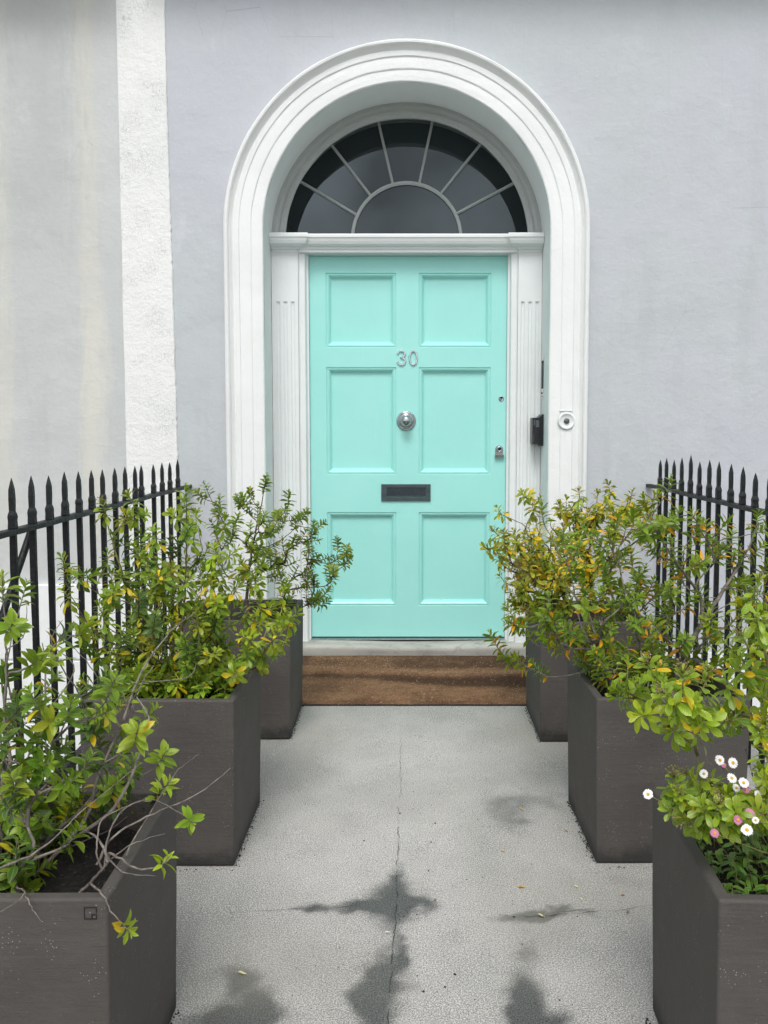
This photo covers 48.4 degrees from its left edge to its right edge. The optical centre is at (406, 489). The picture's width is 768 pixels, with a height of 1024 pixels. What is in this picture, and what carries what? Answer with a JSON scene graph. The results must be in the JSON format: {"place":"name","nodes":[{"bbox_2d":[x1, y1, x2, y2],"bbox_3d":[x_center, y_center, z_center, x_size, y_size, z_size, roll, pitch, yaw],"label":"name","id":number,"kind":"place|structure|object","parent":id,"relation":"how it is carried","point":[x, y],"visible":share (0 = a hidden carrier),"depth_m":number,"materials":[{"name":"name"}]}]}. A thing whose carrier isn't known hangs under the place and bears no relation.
{"place":"outdoors","nodes":[
{"label":"outdoors","id":0,"kind":"place"},
{"bbox_2d":[0,0,126,783],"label":"town house","id":1,"kind":"structure","parent":0,"point":[62,390],"depth_m":4.41,"materials":[{"name":"white paint"}]},
{"bbox_2d":[116,0,767,744],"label":"town house","id":2,"kind":"structure","parent":0,"point":[414,292],"depth_m":4.43,"materials":[{"name":"white paint"}]},
{"bbox_2d":[309,256,506,636],"bbox_3d":[0.008,-0.221,4.746,1.089,2.120,0.131,0,4,0],"label":"door","id":3,"kind":"structure","parent":2,"relation":"in","point":[408,353],"depth_m":4.77,"materials":[{"name":"green paint"}]},
{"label":"path base","id":4,"kind":"structure","parent":0,"visible":0},
{"bbox_2d":[62,658,766,1023],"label":"path","id":5,"kind":"structure","parent":4,"relation":"on","point":[300,910],"depth_m":2.30,"materials":[{"name":"concrete"}]},
{"bbox_2d":[0,788,176,1023],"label":"planter","id":6,"kind":"object","parent":5,"relation":"on","point":[70,958],"visible":0.77,"depth_m":1.45,"materials":[{"name":"concrete"}]},
{"bbox_2d":[0,799,74,892],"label":"ground cover plant","id":7,"kind":"object","parent":6,"relation":"in","point":[4,855],"visible":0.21,"depth_m":1.67,"materials":[{"name":"green plant"}]},
{"bbox_2d":[0,569,229,944],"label":"shrub","id":8,"kind":"object","parent":6,"relation":"in","point":[17,808],"visible":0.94,"depth_m":1.57,"materials":[{"name":"green plant"}]},
{"bbox_2d":[0,459,191,787],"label":"iron railing","id":9,"kind":"object","parent":5,"relation":"on","point":[30,528],"visible":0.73,"depth_m":2.91,"materials":[{"name":"black metal"}]},
{"bbox_2d":[79,659,260,865],"bbox_3d":[-0.705,0.823,2.638,0.440,0.487,0.436,0,4,0],"label":"planter","id":10,"kind":"object","parent":5,"relation":"on","point":[220,736],"visible":0.59,"depth_m":2.42,"materials":[{"name":"concrete"}]},
{"bbox_2d":[58,482,242,696],"bbox_3d":[-0.782,0.325,2.631,0.643,0.707,0.476,3,5,39],"label":"shrub","id":11,"kind":"object","parent":10,"relation":"in","point":[157,631],"visible":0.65,"depth_m":2.55,"materials":[{"name":"green plant"}]},
{"bbox_2d":[88,649,250,697],"bbox_3d":[-0.699,0.619,2.622,0.441,0.169,0.441,0,4,0],"label":"ground cover plant","id":12,"kind":"object","parent":10,"relation":"in","point":[201,693],"visible":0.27,"depth_m":2.55,"materials":[{"name":"green plant"}]},
{"bbox_2d":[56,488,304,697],"bbox_3d":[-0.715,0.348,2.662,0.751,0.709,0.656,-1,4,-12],"label":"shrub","id":13,"kind":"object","parent":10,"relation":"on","point":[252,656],"visible":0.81,"depth_m":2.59,"materials":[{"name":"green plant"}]},
{"bbox_2d":[183,599,302,738],"bbox_3d":[-0.684,0.753,3.636,0.440,0.487,0.436,0,4,0],"label":"planter","id":14,"kind":"object","parent":5,"relation":"on","point":[281,693],"visible":0.3,"depth_m":3.44,"materials":[{"name":"ceramic"}]},
{"bbox_2d":[190,472,353,619],"bbox_3d":[-0.562,0.271,3.598,0.676,0.680,0.499,-1,4,-12],"label":"shrub","id":15,"kind":"object","parent":14,"relation":"on","point":[253,547],"visible":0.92,"depth_m":3.61,"materials":[{"name":"green plant"}]},
{"bbox_2d":[170,706,650,1023],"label":"debris","id":16,"kind":"object","parent":5,"relation":"on","point":[568,804],"visible":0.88,"depth_m":2.59,"materials":[{"name":"black"}]},
{"bbox_2d":[302,655,525,705],"bbox_3d":[0.017,0.937,4.269,1.252,0.034,0.815,0,4,0],"label":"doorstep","id":17,"kind":"object","parent":5,"relation":"on","point":[385,680],"visible":0.88,"depth_m":4.19,"materials":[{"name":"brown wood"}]},
{"bbox_2d":[525,601,649,740],"bbox_3d":[0.748,0.755,3.609,0.440,0.487,0.436,0,4,0],"label":"planter","id":18,"kind":"object","parent":5,"relation":"on","point":[547,704],"visible":0.26,"depth_m":3.41,"materials":[{"name":"ceramic"}]},
{"bbox_2d":[479,479,661,622],"bbox_3d":[0.677,0.284,3.674,0.792,0.642,0.735,0,4,0],"label":"shrub","id":19,"kind":"object","parent":18,"relation":"on","point":[531,566],"visible":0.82,"depth_m":3.61,"materials":[{"name":"green plant"}]},
{"bbox_2d":[567,658,750,862],"bbox_3d":[0.757,0.821,2.654,0.440,0.487,0.436,0,4,0],"label":"planter","id":20,"kind":"object","parent":5,"relation":"on","point":[617,764],"visible":0.43,"depth_m":2.44,"materials":[{"name":"concrete"}]},
{"bbox_2d":[482,473,767,696],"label":"shrub","id":21,"kind":"object","parent":20,"relation":"on","point":[602,643],"visible":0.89,"depth_m":2.57,"materials":[{"name":"green plant"}]},
{"bbox_2d":[646,456,767,778],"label":"iron railing","id":22,"kind":"object","parent":5,"relation":"on","point":[729,502],"visible":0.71,"depth_m":3.59,"materials":[{"name":"black metal"}]},
{"bbox_2d":[652,789,767,1023],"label":"planter","id":23,"kind":"object","parent":5,"relation":"on","point":[710,949],"visible":0.66,"depth_m":1.51,"materials":[{"name":"concrete"}]},
{"bbox_2d":[605,569,767,844],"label":"shrub","id":24,"kind":"object","parent":23,"relation":"in","point":[719,807],"visible":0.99,"depth_m":1.46,"materials":[{"name":"green plant"}]},
{"bbox_2d":[643,749,767,892],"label":"daisy plant","id":25,"kind":"object","parent":23,"relation":"in","point":[744,784],"visible":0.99,"depth_m":1.45,"materials":[{"name":"white plant"}]},
{"bbox_2d":[687,824,767,894],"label":"ground cover plant","id":26,"kind":"object","parent":23,"relation":"in","point":[736,872],"visible":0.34,"depth_m":1.59,"materials":[{"name":"green plant"}]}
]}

